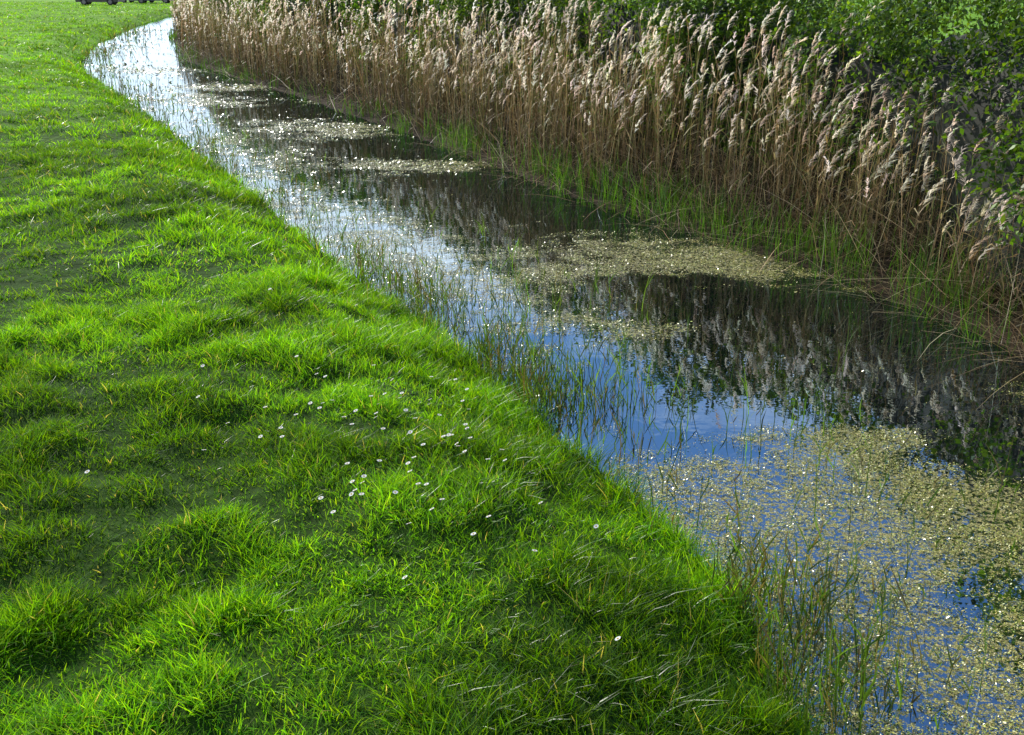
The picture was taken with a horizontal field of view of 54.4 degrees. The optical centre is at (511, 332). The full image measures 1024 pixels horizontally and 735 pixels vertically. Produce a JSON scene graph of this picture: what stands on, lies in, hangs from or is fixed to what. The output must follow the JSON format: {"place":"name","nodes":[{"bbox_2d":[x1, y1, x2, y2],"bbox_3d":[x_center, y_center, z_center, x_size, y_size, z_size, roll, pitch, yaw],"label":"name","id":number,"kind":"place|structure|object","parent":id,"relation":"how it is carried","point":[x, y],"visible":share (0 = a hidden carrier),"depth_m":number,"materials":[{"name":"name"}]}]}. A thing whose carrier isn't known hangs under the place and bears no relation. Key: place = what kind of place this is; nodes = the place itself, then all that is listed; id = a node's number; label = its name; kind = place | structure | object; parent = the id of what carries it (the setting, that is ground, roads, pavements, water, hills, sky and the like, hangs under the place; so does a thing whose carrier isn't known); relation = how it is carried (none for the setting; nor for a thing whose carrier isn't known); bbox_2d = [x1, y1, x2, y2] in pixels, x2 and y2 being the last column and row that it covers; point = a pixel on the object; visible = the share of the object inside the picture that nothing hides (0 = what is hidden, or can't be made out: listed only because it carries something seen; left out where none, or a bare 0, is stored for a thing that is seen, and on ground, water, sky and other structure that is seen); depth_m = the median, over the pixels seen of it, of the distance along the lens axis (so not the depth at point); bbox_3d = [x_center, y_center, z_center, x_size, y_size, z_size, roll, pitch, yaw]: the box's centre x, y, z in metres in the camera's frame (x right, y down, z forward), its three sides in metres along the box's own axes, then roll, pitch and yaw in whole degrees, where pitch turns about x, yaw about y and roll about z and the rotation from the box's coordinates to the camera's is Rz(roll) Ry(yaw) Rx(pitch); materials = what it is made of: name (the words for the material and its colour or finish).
{"place":"outdoors","nodes":[
{"label":"outdoors","id":0,"kind":"place"},
{"bbox_2d":[0,0,1023,734],"bbox_3d":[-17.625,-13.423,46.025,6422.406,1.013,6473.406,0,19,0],"label":"ground","id":1,"kind":"structure","parent":0,"point":[22,278],"depth_m":4.58,"materials":[{"name":"green plant"}]},
{"bbox_2d":[75,0,122,4],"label":"parked car","id":2,"kind":"object","parent":1,"relation":"on","point":[109,2],"visible":0.98,"depth_m":101.75,"materials":[{"name":"black paint"}]},
{"bbox_2d":[133,0,169,2],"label":"parked car","id":3,"kind":"object","parent":1,"relation":"on","point":[145,1],"visible":0.81,"depth_m":111.18,"materials":[{"name":"blue paint"}]},
{"bbox_2d":[7,108,620,676],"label":"daisies","id":4,"kind":"object","parent":1,"relation":"on","point":[383,440],"visible":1,"depth_m":4.61,"materials":[{"name":"white plant"}]},
{"bbox_2d":[166,0,1023,410],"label":"reed bed","id":5,"kind":"object","parent":1,"relation":"on","point":[276,60],"visible":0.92,"depth_m":12.30,"materials":[{"name":"beige plant"}]},
{"bbox_2d":[186,0,1023,297],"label":"bramble hedge","id":6,"kind":"object","parent":1,"relation":"on","point":[1000,49],"visible":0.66,"depth_m":10.42,"materials":[{"name":"green plant"}]},
{"bbox_2d":[81,14,1023,734],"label":"water","id":7,"kind":"structure","parent":0,"point":[779,330],"depth_m":6.85,"materials":[{"name":"blue liquid"}]},
{"bbox_2d":[76,21,1023,734],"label":"water rushes","id":8,"kind":"object","parent":7,"relation":"on","point":[522,375],"visible":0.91,"depth_m":5.65,"materials":[{"name":"green plant"}]},
{"bbox_2d":[80,29,1023,734],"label":"floating pond weed","id":9,"kind":"object","parent":7,"relation":"on","point":[798,519],"visible":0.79,"depth_m":5.17,"materials":[{"name":"green plant"}]},
{"bbox_2d":[168,27,1023,361],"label":"green reed shoots","id":10,"kind":"object","parent":7,"relation":"on","point":[558,173],"visible":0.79,"depth_m":10.43,"materials":[{"name":"green plant"}]}
]}

